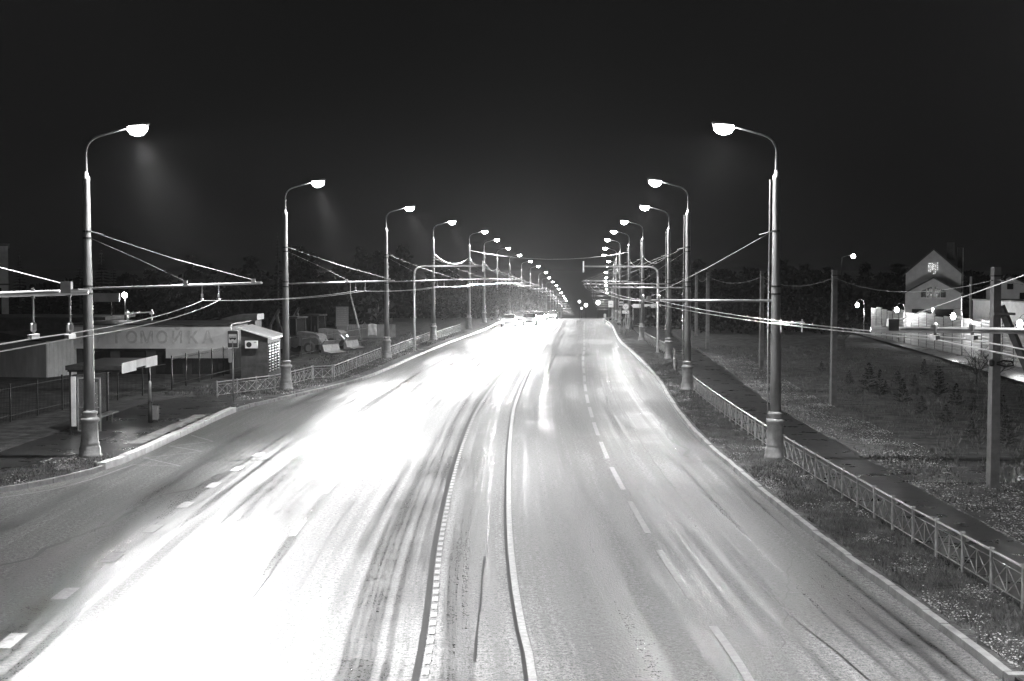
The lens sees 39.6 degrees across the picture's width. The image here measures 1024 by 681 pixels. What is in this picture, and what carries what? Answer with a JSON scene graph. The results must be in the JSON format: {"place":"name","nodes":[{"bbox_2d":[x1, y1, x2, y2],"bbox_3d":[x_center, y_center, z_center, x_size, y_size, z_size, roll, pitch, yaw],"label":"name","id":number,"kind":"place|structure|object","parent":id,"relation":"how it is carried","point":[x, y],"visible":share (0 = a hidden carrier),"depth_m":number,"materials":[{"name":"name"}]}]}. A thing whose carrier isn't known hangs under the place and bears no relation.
{"place":"outdoors","nodes":[
{"label":"outdoors","id":0,"kind":"place"},
{"bbox_2d":[0,393,236,468],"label":"bus stop pavement","id":1,"kind":"structure","parent":0,"point":[132,422],"depth_m":54.45,"materials":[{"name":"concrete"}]},
{"bbox_2d":[65,355,156,433],"bbox_3d":[-15.895,2.148,56.761,2.210,2.820,5.200,0,3,0],"label":"bus shelter","id":2,"kind":"object","parent":1,"relation":"on","point":[123,365],"visible":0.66,"depth_m":54.33,"materials":[{"name":"metal"}]},
{"bbox_2d":[128,415,205,442],"bbox_3d":[-13.539,3.461,56.471,0.614,0.001,10.506,0,3,1],"label":"tactile strip","id":3,"kind":"object","parent":1,"relation":"on","point":[160,432],"visible":1,"depth_m":55.80,"materials":[{"name":"concrete"}]},
{"bbox_2d":[227,330,238,401],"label":"bus stop sign","id":4,"kind":"object","parent":1,"relation":"on","point":[232,339],"visible":0.95,"depth_m":67.94,"materials":[{"name":"metal"}]},
{"bbox_2d":[154,331,464,397],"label":"verge grass","id":5,"kind":"structure","parent":0,"point":[272,392],"depth_m":84.89,"materials":[{"name":"plant"}]},
{"bbox_2d":[0,318,1002,680],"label":"road","id":6,"kind":"structure","parent":0,"point":[340,594],"depth_m":31.75,"materials":[{"name":"grey asphalt"}]},
{"bbox_2d":[34,474,218,555],"bbox_3d":[-9.855,4.440,37.752,0.634,0.001,13.089,0,3,7],"label":"road crack","id":7,"kind":"object","parent":6,"relation":"on","point":[42,550],"visible":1,"depth_m":35.51,"materials":[{"name":"grey asphalt"}]},
{"bbox_2d":[0,453,264,647],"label":"lane marking","id":8,"kind":"object","parent":6,"relation":"on","point":[10,640],"visible":1,"depth_m":28.03,"materials":[{"name":"paint"}]},
{"bbox_2d":[176,327,520,680],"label":"lane marking","id":9,"kind":"object","parent":6,"relation":"on","point":[188,671],"visible":1,"depth_m":28.86,"materials":[{"name":"paint"}]},
{"bbox_2d":[236,322,500,411],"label":"kerb","id":10,"kind":"structure","parent":6,"relation":"on","point":[250,405],"depth_m":80.44,"materials":[{"name":"concrete"}]},
{"bbox_2d":[420,377,500,680],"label":"lane marking","id":11,"kind":"object","parent":6,"relation":"on","point":[425,671],"visible":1,"depth_m":29.54,"materials":[{"name":"paint"}]},
{"bbox_2d":[411,359,512,680],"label":"tar seam","id":12,"kind":"object","parent":6,"relation":"on","point":[419,656],"visible":1,"depth_m":29.96,"materials":[{"name":"grey asphalt"}]},
{"bbox_2d":[473,556,484,660],"bbox_3d":[-0.604,4.940,27.008,0.052,0.001,8.500,0,3,0],"label":"tar seam","id":13,"kind":"object","parent":6,"relation":"on","point":[475,646],"visible":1,"depth_m":25.64,"materials":[{"name":"grey asphalt"}]},
{"bbox_2d":[501,314,516,326],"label":"car","id":14,"kind":"object","parent":6,"relation":"on","point":[509,319],"visible":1,"depth_m":169.47,"materials":[{"name":"paint"}]},
{"bbox_2d":[504,342,546,680],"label":"lane line","id":15,"kind":"object","parent":6,"relation":"on","point":[523,659],"visible":1,"depth_m":30.06,"materials":[{"name":"white paint"}]},
{"bbox_2d":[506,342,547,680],"bbox_3d":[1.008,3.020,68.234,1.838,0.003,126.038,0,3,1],"label":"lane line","id":16,"kind":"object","parent":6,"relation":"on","point":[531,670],"visible":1,"depth_m":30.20,"materials":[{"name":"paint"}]},
{"bbox_2d":[582,322,754,680],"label":"lane marking","id":17,"kind":"object","parent":6,"relation":"on","point":[734,656],"visible":0.99,"depth_m":29.74,"materials":[{"name":"paint"}]},
{"bbox_2d":[606,357,870,680],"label":"tar seam","id":18,"kind":"object","parent":6,"relation":"on","point":[735,560],"visible":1,"depth_m":29.96,"materials":[{"name":"grey asphalt"}]},
{"bbox_2d":[603,318,1011,680],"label":"kerb","id":19,"kind":"structure","parent":6,"relation":"on","point":[993,664],"depth_m":29.99,"materials":[{"name":"concrete"}]},
{"bbox_2d":[0,317,1023,680],"bbox_3d":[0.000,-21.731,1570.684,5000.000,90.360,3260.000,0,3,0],"label":"ground","id":20,"kind":"structure","parent":0,"point":[36,425],"depth_m":67.28,"materials":[{"name":"grey plant"}]},
{"bbox_2d":[0,243,9,313],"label":"apartment building","id":21,"kind":"structure","parent":20,"relation":"on","point":[4,286],"depth_m":105.78,"materials":[{"name":"grey concrete"}]},
{"bbox_2d":[9,252,36,313],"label":"spruce","id":22,"kind":"object","parent":20,"relation":"on","point":[20,308],"visible":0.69,"depth_m":149.59,"materials":[{"name":"black plant"}]},
{"bbox_2d":[0,328,76,377],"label":"garage","id":23,"kind":"structure","parent":20,"relation":"on","point":[53,359],"depth_m":84.22,"materials":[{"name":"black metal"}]},
{"bbox_2d":[0,267,88,338],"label":"street lamp","id":24,"kind":"object","parent":20,"relation":"on","point":[66,287],"visible":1,"depth_m":19.26,"materials":[{"name":"metal"}]},
{"bbox_2d":[0,282,556,344],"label":"contact wire","id":25,"kind":"object","parent":24,"relation":"hanging from","point":[160,315],"visible":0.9,"depth_m":28.38,"materials":[{"name":"grey metal"}]},
{"bbox_2d":[0,282,558,351],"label":"contact wire","id":26,"kind":"object","parent":24,"relation":"hanging from","point":[164,320],"visible":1,"depth_m":26.20,"materials":[{"name":"grey metal"}]},
{"bbox_2d":[0,465,104,492],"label":"kerb","id":27,"kind":"structure","parent":20,"relation":"on","point":[47,481],"depth_m":42.20,"materials":[{"name":"concrete"}]},
{"bbox_2d":[0,452,117,485],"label":"weed patch","id":28,"kind":"object","parent":20,"relation":"on","point":[17,477],"visible":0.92,"depth_m":44.03,"materials":[{"name":"grey plant"}]},
{"bbox_2d":[0,314,134,331],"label":"building","id":29,"kind":"structure","parent":20,"relation":"on","point":[15,322],"depth_m":97.06,"materials":[{"name":"grey glass"}]},
{"bbox_2d":[93,293,119,315],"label":"roof sign","id":30,"kind":"object","parent":29,"relation":"on","point":[106,297],"visible":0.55,"depth_m":98.87,"materials":[{"name":"metal"}]},
{"bbox_2d":[66,264,82,313],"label":"spruce","id":31,"kind":"object","parent":20,"relation":"on","point":[79,309],"visible":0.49,"depth_m":139.66,"materials":[{"name":"black plant"}]},
{"bbox_2d":[0,362,165,422],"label":"picket fence","id":32,"kind":"object","parent":20,"relation":"on","point":[61,400],"visible":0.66,"depth_m":63.98,"materials":[{"name":"metal"}]},
{"bbox_2d":[92,250,116,313],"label":"spruce","id":33,"kind":"object","parent":20,"relation":"on","point":[98,306],"visible":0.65,"depth_m":149.47,"materials":[{"name":"black plant"}]},
{"bbox_2d":[97,268,131,319],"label":"spruce","id":34,"kind":"object","parent":20,"relation":"on","point":[114,308],"visible":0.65,"depth_m":144.61,"materials":[{"name":"black plant"}]},
{"bbox_2d":[65,320,250,373],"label":"car wash","id":35,"kind":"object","parent":20,"relation":"on","point":[165,341],"visible":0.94,"depth_m":86.80,"materials":[{"name":"metal"}]},
{"bbox_2d":[97,407,235,469],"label":"boarding kerb","id":36,"kind":"structure","parent":20,"relation":"on","point":[122,458],"depth_m":51.94,"materials":[{"name":"white concrete"}]},
{"bbox_2d":[78,122,261,457],"bbox_3d":[-11.405,-1.550,47.328,6.181,11.370,0.760,0,2,0],"label":"street lamp","id":37,"kind":"object","parent":20,"relation":"on","point":[89,419],"visible":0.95,"depth_m":47.24,"materials":[{"name":"metal"}]},
{"bbox_2d":[9,266,395,327],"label":"distant wood","id":38,"kind":"object","parent":20,"relation":"on","point":[367,303],"visible":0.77,"depth_m":172.13,"materials":[{"name":"black plant"}]},
{"bbox_2d":[2,348,426,485],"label":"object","id":39,"kind":"object","parent":20,"relation":"on","point":[180,426],"visible":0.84,"depth_m":52.94,"materials":[{"name":"grey plant"}]},
{"bbox_2d":[171,335,298,389],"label":"picket fence","id":40,"kind":"object","parent":20,"relation":"on","point":[199,353],"visible":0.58,"depth_m":81.90,"materials":[{"name":"metal"}]},
{"bbox_2d":[236,324,282,379],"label":"kiosk","id":41,"kind":"object","parent":20,"relation":"on","point":[260,351],"visible":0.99,"depth_m":82.17,"materials":[{"name":"grey metal"}]},
{"bbox_2d":[222,313,263,326],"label":"tarpaulin shed","id":42,"kind":"structure","parent":41,"relation":"attached to","point":[255,318],"depth_m":97.94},
{"bbox_2d":[268,341,278,372],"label":"display window","id":43,"kind":"structure","parent":41,"relation":"in","point":[275,341],"depth_m":84.31,"materials":[{"name":"white glass"}]},
{"bbox_2d":[216,366,312,397],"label":"guard railing","id":44,"kind":"object","parent":20,"relation":"on","point":[256,377],"visible":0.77,"depth_m":74.14,"materials":[{"name":"metal"}]},
{"bbox_2d":[269,233,282,326],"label":"spruce","id":45,"kind":"object","parent":20,"relation":"on","point":[278,306],"visible":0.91,"depth_m":169.66,"materials":[{"name":"black plant"}]},
{"bbox_2d":[269,309,345,353],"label":"backhoe loader","id":46,"kind":"object","parent":20,"relation":"on","point":[297,325],"visible":0.73,"depth_m":109.45,"materials":[{"name":"paint"}]},
{"bbox_2d":[293,307,365,348],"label":"backhoe loader","id":47,"kind":"object","parent":20,"relation":"on","point":[318,321],"visible":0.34,"depth_m":115.98,"materials":[{"name":"paint"}]},
{"bbox_2d":[301,326,367,357],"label":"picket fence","id":48,"kind":"object","parent":20,"relation":"on","point":[310,344],"visible":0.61,"depth_m":115.13,"materials":[{"name":"grey metal"}]},
{"bbox_2d":[279,179,394,389],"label":"street lamp","id":49,"kind":"object","parent":20,"relation":"on","point":[286,379],"visible":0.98,"depth_m":74.97,"materials":[{"name":"metal"}]},
{"bbox_2d":[178,243,500,317],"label":"distant wood","id":50,"kind":"object","parent":20,"relation":"on","point":[396,270],"visible":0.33,"depth_m":349.47,"materials":[{"name":"black plant"}]},
{"bbox_2d":[336,307,348,335],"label":"notice billboard","id":51,"kind":"object","parent":20,"relation":"on","point":[342,316],"visible":0.94,"depth_m":130.05,"materials":[{"name":"grey metal"}]},
{"bbox_2d":[333,348,380,377],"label":"guard railing","id":52,"kind":"object","parent":20,"relation":"on","point":[336,371],"visible":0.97,"depth_m":91.46,"materials":[{"name":"metal"}]},
{"bbox_2d":[338,324,395,337],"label":"sheet fence","id":53,"kind":"object","parent":20,"relation":"on","point":[380,330],"visible":0.29,"depth_m":138.11,"materials":[{"name":"grey metal"}]},
{"bbox_2d":[295,321,500,390],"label":"kerb","id":54,"kind":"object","parent":20,"relation":"on","point":[387,364],"visible":0.91,"depth_m":98.39,"materials":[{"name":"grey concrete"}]},
{"bbox_2d":[391,332,429,355],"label":"guard railing","id":55,"kind":"object","parent":20,"relation":"on","point":[425,338],"visible":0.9,"depth_m":116.22,"materials":[{"name":"metal"}]},
{"bbox_2d":[382,205,457,357],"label":"street lamp","id":56,"kind":"object","parent":20,"relation":"on","point":[386,353],"visible":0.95,"depth_m":103.56,"materials":[{"name":"metal"}]},
{"bbox_2d":[392,287,482,320],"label":"leafy tree","id":57,"kind":"object","parent":20,"relation":"on","point":[442,302],"visible":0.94,"depth_m":198.30,"materials":[{"name":"grey plant"}]},
{"bbox_2d":[413,261,482,350],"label":"sign mast","id":58,"kind":"object","parent":20,"relation":"on","point":[414,313],"visible":0.94,"depth_m":113.16,"materials":[{"name":"metal"}]},
{"bbox_2d":[428,292,467,319],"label":"leafy tree","id":59,"kind":"object","parent":20,"relation":"on","point":[457,308],"visible":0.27,"depth_m":214.31,"materials":[{"name":"grey plant"}]},
{"bbox_2d":[430,220,486,339],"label":"street lamp","id":60,"kind":"object","parent":20,"relation":"on","point":[433,327],"visible":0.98,"depth_m":131.38,"materials":[{"name":"metal"}]},
{"bbox_2d":[456,271,512,319],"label":"leafy tree","id":61,"kind":"object","parent":20,"relation":"on","point":[492,296],"visible":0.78,"depth_m":204.48,"materials":[{"name":"grey plant"}]},
{"bbox_2d":[466,230,513,328],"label":"street lamp","id":62,"kind":"object","parent":20,"relation":"on","point":[469,323],"visible":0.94,"depth_m":159.80,"materials":[{"name":"metal"}]},
{"bbox_2d":[471,277,523,317],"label":"leafy tree","id":63,"kind":"object","parent":20,"relation":"on","point":[507,289],"visible":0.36,"depth_m":227.69,"materials":[{"name":"grey plant"}]},
{"bbox_2d":[481,238,521,322],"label":"street lamp","id":64,"kind":"object","parent":20,"relation":"on","point":[483,320],"visible":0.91,"depth_m":187.80,"materials":[{"name":"metal"}]},
{"bbox_2d":[501,274,533,313],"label":"leafy tree","id":65,"kind":"object","parent":20,"relation":"on","point":[513,306],"visible":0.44,"depth_m":251.88,"materials":[{"name":"grey plant"}]},
{"bbox_2d":[517,283,548,310],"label":"leafy tree","id":66,"kind":"object","parent":20,"relation":"on","point":[531,296],"visible":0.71,"depth_m":288.94,"materials":[{"name":"grey plant"}]},
{"bbox_2d":[583,247,617,319],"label":"street lamp","id":67,"kind":"object","parent":20,"relation":"on","point":[616,303],"visible":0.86,"depth_m":215.83,"materials":[{"name":"metal"}]},
{"bbox_2d":[582,238,622,322],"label":"street lamp","id":68,"kind":"object","parent":20,"relation":"on","point":[620,309],"visible":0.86,"depth_m":187.71,"materials":[{"name":"metal"}]},
{"bbox_2d":[584,230,631,328],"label":"street lamp","id":69,"kind":"object","parent":20,"relation":"on","point":[629,285],"visible":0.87,"depth_m":159.81,"materials":[{"name":"metal"}]},
{"bbox_2d":[587,220,645,340],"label":"street lamp","id":70,"kind":"object","parent":20,"relation":"on","point":[642,326],"visible":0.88,"depth_m":130.82,"materials":[{"name":"metal"}]},
{"bbox_2d":[583,261,659,352],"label":"sign mast","id":71,"kind":"object","parent":20,"relation":"on","point":[657,324],"visible":0.9,"depth_m":110.80,"materials":[{"name":"metal"}]},
{"bbox_2d":[587,204,672,358],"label":"street lamp","id":72,"kind":"object","parent":20,"relation":"on","point":[668,346],"visible":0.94,"depth_m":102.08,"materials":[{"name":"metal"}]},
{"bbox_2d":[594,178,694,390],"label":"street lamp","id":73,"kind":"object","parent":20,"relation":"on","point":[687,366],"visible":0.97,"depth_m":74.48,"materials":[{"name":"metal"}]},
{"bbox_2d":[694,272,697,335],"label":"concrete pole","id":74,"kind":"object","parent":20,"relation":"on","point":[696,310],"visible":0.93,"depth_m":141.87,"materials":[{"name":"concrete"}]},
{"bbox_2d":[705,272,711,348],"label":"concrete pole","id":75,"kind":"object","parent":20,"relation":"on","point":[707,341],"visible":0.95,"depth_m":116.92,"materials":[{"name":"concrete"}]},
{"bbox_2d":[640,121,786,459],"bbox_3d":[6.652,-1.509,46.868,4.850,11.370,0.760,0,3,0],"label":"street lamp","id":76,"kind":"object","parent":20,"relation":"on","point":[775,420],"visible":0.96,"depth_m":46.81,"materials":[{"name":"metal"}]},
{"bbox_2d":[693,375,766,444],"bbox_3d":[9.159,2.904,60.851,0.175,0.930,26.786,0,3,1],"label":"guard railing","id":77,"kind":"object","parent":20,"relation":"on","point":[724,407],"visible":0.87,"depth_m":59.16,"materials":[{"name":"metal"}]},
{"bbox_2d":[609,293,869,333],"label":"distant wood","id":78,"kind":"object","parent":20,"relation":"on","point":[813,312],"visible":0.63,"depth_m":155.01,"materials":[{"name":"black plant"}]},
{"bbox_2d":[759,271,766,367],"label":"concrete pole","id":79,"kind":"object","parent":20,"relation":"on","point":[761,339],"visible":0.93,"depth_m":92.74,"materials":[{"name":"concrete"}]},
{"bbox_2d":[703,353,900,461],"bbox_3d":[13.683,2.457,78.195,1.737,0.001,64.109,0,3,3],"label":"leaf strip","id":80,"kind":"object","parent":20,"relation":"on","point":[851,443],"visible":0.84,"depth_m":58.89,"materials":[{"name":"plant"}]},
{"bbox_2d":[610,322,1023,680],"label":"dirt strip","id":81,"kind":"object","parent":20,"relation":"on","point":[952,621],"visible":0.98,"depth_m":30.50,"materials":[{"name":"grey soil"}]},
{"bbox_2d":[624,256,1023,322],"bbox_3d":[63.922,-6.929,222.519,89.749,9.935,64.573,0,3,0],"label":"distant wood","id":82,"kind":"object","parent":20,"relation":"on","point":[872,298],"visible":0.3,"depth_m":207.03,"materials":[{"name":"black plant"}]},
{"bbox_2d":[633,327,1023,598],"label":"footpath","id":83,"kind":"structure","parent":20,"relation":"on","point":[715,376],"depth_m":41.43,"materials":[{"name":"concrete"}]},
{"bbox_2d":[631,304,660,327],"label":"bus shelter","id":84,"kind":"object","parent":83,"relation":"on","point":[635,310],"visible":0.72,"depth_m":164.54,"materials":[{"name":"metal"}]},
{"bbox_2d":[638,352,1023,670],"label":"verge grass","id":85,"kind":"structure","parent":20,"relation":"on","point":[853,524],"depth_m":32.84,"materials":[{"name":"grey plant"}]},
{"bbox_2d":[829,270,840,405],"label":"concrete pole","id":86,"kind":"object","parent":20,"relation":"on","point":[833,365],"visible":0.95,"depth_m":65.98,"materials":[{"name":"concrete"}]},
{"bbox_2d":[660,370,1022,666],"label":"fallen leaves","id":87,"kind":"object","parent":20,"relation":"on","point":[890,541],"visible":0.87,"depth_m":27.66,"materials":[{"name":"grey plant"}]},
{"bbox_2d":[821,310,867,348],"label":"bare tree","id":88,"kind":"object","parent":20,"relation":"on","point":[844,337],"visible":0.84,"depth_m":118.56,"materials":[{"name":"grey plant"}]},
{"bbox_2d":[713,356,1023,544],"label":"fallen leaves","id":89,"kind":"object","parent":20,"relation":"on","point":[903,461],"visible":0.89,"depth_m":45.02,"materials":[{"name":"grey plant"}]},
{"bbox_2d":[859,363,879,393],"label":"young pine","id":90,"kind":"object","parent":20,"relation":"on","point":[871,373],"visible":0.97,"depth_m":73.08,"materials":[{"name":"black plant"}]},
{"bbox_2d":[783,434,1023,608],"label":"guard railing","id":91,"kind":"object","parent":20,"relation":"on","point":[962,544],"visible":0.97,"depth_m":32.36,"materials":[{"name":"metal"}]},
{"bbox_2d":[903,242,964,316],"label":"gabled house","id":92,"kind":"structure","parent":20,"relation":"on","point":[947,274],"depth_m":174.53,"materials":[{"name":"paint"}]},
{"bbox_2d":[927,366,947,396],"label":"young pine","id":93,"kind":"object","parent":20,"relation":"on","point":[939,382],"visible":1,"depth_m":70.41,"materials":[{"name":"black plant"}]},
{"bbox_2d":[871,307,1023,366],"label":"panel fence","id":94,"kind":"object","parent":20,"relation":"on","point":[880,316],"visible":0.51,"depth_m":112.14,"materials":[{"name":"metal"}]},
{"bbox_2d":[948,344,1004,384],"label":"bare bush","id":95,"kind":"object","parent":20,"relation":"on","point":[975,362],"visible":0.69,"depth_m":78.63,"materials":[{"name":"grey plant"}]},
{"bbox_2d":[971,299,1023,325],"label":"white shed","id":96,"kind":"structure","parent":20,"relation":"on","point":[981,308],"depth_m":107.45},
{"bbox_2d":[983,275,1023,298],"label":"gabled house","id":97,"kind":"structure","parent":20,"relation":"on","point":[1011,290],"depth_m":171.84,"materials":[{"name":"paint"}]},
{"bbox_2d":[986,267,1023,489],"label":"concrete pole","id":98,"kind":"object","parent":20,"relation":"on","point":[998,312],"visible":0.96,"depth_m":40.29,"materials":[{"name":"concrete"}]},
{"bbox_2d":[1000,416,1018,450],"bbox_3d":[17.410,3.251,50.088,0.789,1.268,0.857,-1,3,-28],"label":"young pine","id":99,"kind":"object","parent":20,"relation":"on","point":[1006,431],"visible":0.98,"depth_m":50.10,"materials":[{"name":"black plant"}]},
{"bbox_2d":[1004,671,1023,680],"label":"kerb","id":100,"kind":"structure","parent":20,"relation":"on","point":[1010,675],"depth_m":21.62,"materials":[{"name":"concrete"}]},
{"bbox_2d":[0,0,1023,316],"label":"sky","id":101,"kind":"structure","parent":0,"point":[896,127],"materials":[{"name":"black"}]},
{"bbox_2d":[697,344,1023,534],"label":"field grass","id":102,"kind":"structure","parent":0,"point":[909,411],"depth_m":65.23,"materials":[{"name":"plant"}]},
{"bbox_2d":[843,328,1023,381],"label":"side road","id":103,"kind":"structure","parent":0,"point":[1008,373],"depth_m":102.32,"materials":[{"name":"grey asphalt"}]},
{"bbox_2d":[870,275,1023,339],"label":"street lamp","id":104,"kind":"object","parent":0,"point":[893,326],"visible":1,"depth_m":18.98,"materials":[{"name":"metal"}]},
{"bbox_2d":[883,467,1023,481],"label":"crossing path","id":105,"kind":"structure","parent":0,"point":[977,476],"depth_m":43.28,"materials":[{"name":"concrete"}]},
{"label":"street lamp","id":106,"kind":"object","parent":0,"visible":0},
{"bbox_2d":[584,282,1023,358],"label":"contact wire","id":107,"kind":"object","parent":106,"relation":"hanging from","point":[849,331],"visible":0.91,"depth_m":22.14,"materials":[{"name":"grey metal"}]},
{"bbox_2d":[588,286,1023,349],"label":"contact wire","id":108,"kind":"object","parent":106,"relation":"hanging from","point":[853,329],"visible":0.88,"depth_m":24.53,"materials":[{"name":"grey metal"}]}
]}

